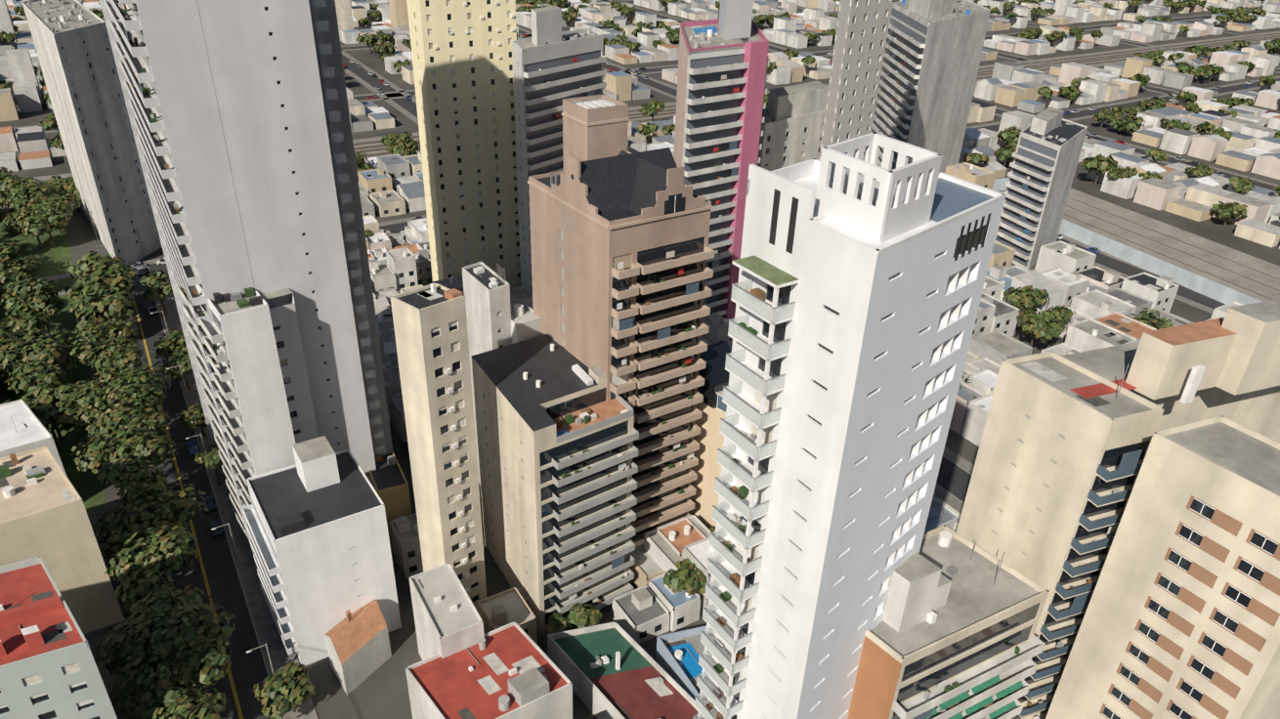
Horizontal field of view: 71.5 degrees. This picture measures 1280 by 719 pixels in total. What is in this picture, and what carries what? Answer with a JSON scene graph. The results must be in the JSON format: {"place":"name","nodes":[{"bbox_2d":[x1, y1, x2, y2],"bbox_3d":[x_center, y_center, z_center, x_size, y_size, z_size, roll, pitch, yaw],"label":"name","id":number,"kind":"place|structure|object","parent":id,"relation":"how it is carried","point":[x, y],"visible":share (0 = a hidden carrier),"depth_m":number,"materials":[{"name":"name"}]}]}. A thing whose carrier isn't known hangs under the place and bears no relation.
{"place":"outdoors","nodes":[
{"label":"outdoors","id":0,"kind":"place"},
{"bbox_2d":[408,562,484,660],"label":"building","id":1,"kind":"structure","parent":0,"point":[448,620],"depth_m":117.30,"materials":[{"name":"grey concrete"}]},
{"bbox_2d":[405,621,572,718],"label":"building","id":2,"kind":"structure","parent":0,"point":[511,670],"depth_m":110.40,"materials":[{"name":"grey concrete"}]},
{"bbox_2d":[0,0,1279,718],"bbox_3d":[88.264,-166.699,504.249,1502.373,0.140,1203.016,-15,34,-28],"label":"roads","id":3,"kind":"structure","parent":0,"point":[219,573],"depth_m":166.77,"materials":[{"name":"grey asphalt"}]},
{"bbox_2d":[87,209,290,718],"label":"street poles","id":4,"kind":"object","parent":3,"relation":"on","point":[234,547],"visible":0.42,"depth_m":142.19,"materials":[{"name":"grey metal"}]},
{"bbox_2d":[0,33,1279,537],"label":"cars","id":5,"kind":"object","parent":3,"relation":"on","point":[207,500],"visible":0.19,"depth_m":269.72,"materials":[{"name":"red"}]},
{"bbox_2d":[0,0,1279,718],"bbox_3d":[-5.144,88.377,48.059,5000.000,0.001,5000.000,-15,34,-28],"label":"ground","id":6,"kind":"structure","parent":0,"point":[381,692],"depth_m":255.35,"materials":[{"name":"grey concrete"}]},
{"bbox_2d":[0,399,66,475],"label":"building","id":7,"kind":"structure","parent":6,"relation":"on","point":[22,428],"depth_m":148.40,"materials":[{"name":"grey concrete"}]},
{"bbox_2d":[0,556,117,718],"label":"apartment building","id":8,"kind":"structure","parent":6,"relation":"on","point":[48,668],"depth_m":97.96,"materials":[{"name":"clear concrete"}]},
{"bbox_2d":[0,445,124,635],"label":"building","id":9,"kind":"structure","parent":6,"relation":"on","point":[44,515],"depth_m":123.02,"materials":[{"name":"beige concrete"}]},
{"bbox_2d":[21,0,162,267],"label":"tower","id":10,"kind":"structure","parent":6,"relation":"on","point":[71,42],"depth_m":230.93,"materials":[{"name":"grey concrete"}]},
{"bbox_2d":[64,250,315,718],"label":"street trees","id":11,"kind":"object","parent":6,"relation":"on","point":[130,451],"visible":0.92,"depth_m":136.57,"materials":[{"name":"green plant"}]},
{"bbox_2d":[99,0,392,554],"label":"grey tower","id":12,"kind":"structure","parent":6,"relation":"on","point":[238,112],"depth_m":116.88,"materials":[{"name":"paint"}]},
{"bbox_2d":[176,284,318,541],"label":"white building","id":13,"kind":"structure","parent":6,"relation":"on","point":[255,349],"depth_m":123.76,"materials":[{"name":"paint"}]},
{"bbox_2d":[241,435,401,665],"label":"apartment building","id":14,"kind":"structure","parent":6,"relation":"on","point":[316,519],"depth_m":122.07,"materials":[{"name":"paint"}]},
{"bbox_2d":[324,599,391,695],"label":"tiled house","id":15,"kind":"structure","parent":6,"relation":"on","point":[358,646],"depth_m":122.14,"materials":[{"name":"orange tile"}]},
{"bbox_2d":[0,92,768,512],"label":"park trees","id":16,"kind":"object","parent":6,"relation":"on","point":[43,370],"visible":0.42,"depth_m":199.53,"materials":[{"name":"green plant"}]},
{"bbox_2d":[368,450,411,553],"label":"ochre building","id":17,"kind":"structure","parent":6,"relation":"on","point":[389,482],"depth_m":142.49,"materials":[{"name":"yellow paint"}]},
{"bbox_2d":[390,282,487,610],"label":"high-rise building","id":18,"kind":"structure","parent":6,"relation":"on","point":[430,327],"depth_m":117.69,"materials":[{"name":"beige concrete"}]},
{"bbox_2d":[406,0,521,289],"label":"yellow tower","id":19,"kind":"structure","parent":6,"relation":"on","point":[462,56],"depth_m":207.33,"materials":[{"name":"clear paint"}]},
{"bbox_2d":[462,261,511,498],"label":"cream building","id":20,"kind":"structure","parent":6,"relation":"on","point":[487,290],"depth_m":136.07,"materials":[{"name":"beige concrete"}]},
{"bbox_2d":[510,299,541,343],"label":"building","id":21,"kind":"structure","parent":6,"relation":"on","point":[525,322],"depth_m":137.27,"materials":[{"name":"beige concrete"}]},
{"bbox_2d":[470,334,639,634],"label":"apartment building","id":22,"kind":"structure","parent":6,"relation":"on","point":[557,434],"depth_m":126.16,"materials":[{"name":"beige concrete"}]},
{"bbox_2d":[512,5,606,294],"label":"high-rise building","id":23,"kind":"structure","parent":6,"relation":"on","point":[554,65],"depth_m":200.58,"materials":[{"name":"grey"}]},
{"bbox_2d":[527,94,714,547],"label":"gabled building","id":24,"kind":"structure","parent":6,"relation":"on","point":[622,252],"depth_m":123.78,"materials":[{"name":"brown concrete"}]},
{"bbox_2d":[547,621,698,718],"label":"low-rise building","id":25,"kind":"structure","parent":6,"relation":"on","point":[613,670],"depth_m":119.97,"materials":[{"name":"green paint"}]},
{"bbox_2d":[0,0,1279,644],"bbox_3d":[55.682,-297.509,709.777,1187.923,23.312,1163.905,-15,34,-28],"label":"houses","id":26,"kind":"structure","parent":6,"relation":"on","point":[651,610],"depth_m":298.42,"materials":[{"name":"concrete"}]},
{"bbox_2d":[0,0,1279,579],"bbox_3d":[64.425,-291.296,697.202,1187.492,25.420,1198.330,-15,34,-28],"label":"buildings","id":27,"kind":"structure","parent":6,"relation":"on","point":[1157,291],"depth_m":369.28,"materials":[{"name":"concrete"}]},
{"bbox_2d":[0,0,1279,556],"bbox_3d":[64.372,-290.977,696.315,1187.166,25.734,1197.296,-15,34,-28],"label":"buildings","id":28,"kind":"structure","parent":6,"relation":"on","point":[993,315],"depth_m":292.12,"materials":[{"name":"concrete"}]},
{"bbox_2d":[0,0,1279,614],"bbox_3d":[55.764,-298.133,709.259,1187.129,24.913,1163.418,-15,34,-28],"label":"buildings","id":29,"kind":"structure","parent":6,"relation":"on","point":[645,567],"depth_m":359.22,"materials":[{"name":"concrete"}]},
{"bbox_2d":[0,0,1279,398],"bbox_3d":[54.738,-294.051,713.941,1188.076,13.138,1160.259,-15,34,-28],"label":"fabric trees","id":30,"kind":"object","parent":6,"relation":"on","point":[1044,324],"visible":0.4,"depth_m":430.49,"materials":[{"name":"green plant"}]},
{"bbox_2d":[0,31,1279,304],"bbox_3d":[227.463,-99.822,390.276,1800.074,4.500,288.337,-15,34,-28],"label":"warehouses","id":31,"kind":"structure","parent":6,"relation":"on","point":[1208,268],"depth_m":280.83,"materials":[{"name":"grey metal"}]},
{"bbox_2d":[689,341,731,531],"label":"apartment building","id":32,"kind":"structure","parent":6,"relation":"on","point":[714,373],"depth_m":139.91,"materials":[{"name":"beige paint"},{"name":"glass"},{"name":"blue glass"}]},
{"bbox_2d":[673,0,769,323],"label":"high-rise building","id":33,"kind":"structure","parent":6,"relation":"on","point":[723,64],"depth_m":184.20,"materials":[{"name":"grey"}]},
{"bbox_2d":[757,81,828,170],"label":"white building","id":34,"kind":"structure","parent":6,"relation":"on","point":[791,126],"depth_m":206.99,"materials":[{"name":"clear concrete"}]},
{"bbox_2d":[693,131,1005,718],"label":"white tower","id":35,"kind":"structure","parent":6,"relation":"on","point":[858,289],"depth_m":65.50,"materials":[{"name":"clear paint"}]},
{"bbox_2d":[818,0,893,164],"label":"tower","id":36,"kind":"structure","parent":6,"relation":"on","point":[860,41],"depth_m":179.56,"materials":[{"name":"grey concrete"}]},
{"bbox_2d":[547,163,1214,634],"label":"court trees","id":37,"kind":"object","parent":6,"relation":"on","point":[590,615],"visible":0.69,"depth_m":132.18,"materials":[{"name":"green plant"}]},
{"bbox_2d":[871,0,990,181],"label":"tower","id":38,"kind":"structure","parent":6,"relation":"on","point":[931,61],"depth_m":272.50,"materials":[{"name":"grey concrete"}]},
{"bbox_2d":[847,525,1049,718],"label":"building with awnings","id":39,"kind":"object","parent":6,"relation":"on","point":[951,635],"visible":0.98,"depth_m":81.81,"materials":[{"name":"grey concrete"}]},
{"bbox_2d":[995,106,1087,270],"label":"building","id":40,"kind":"structure","parent":6,"relation":"on","point":[1044,164],"depth_m":252.69,"materials":[{"name":"grey"}]},
{"bbox_2d":[956,298,1279,718],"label":"cream building","id":41,"kind":"structure","parent":6,"relation":"on","point":[1064,446],"depth_m":86.31,"materials":[{"name":"beige concrete"}]},
{"bbox_2d":[1045,415,1279,718],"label":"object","id":42,"kind":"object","parent":6,"relation":"on","point":[1181,618],"visible":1,"depth_m":77.91,"materials":[{"name":"beige concrete"}]},
{"bbox_2d":[655,625,706,700],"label":"building","id":43,"kind":"structure","parent":0,"point":[677,656],"depth_m":123.30,"materials":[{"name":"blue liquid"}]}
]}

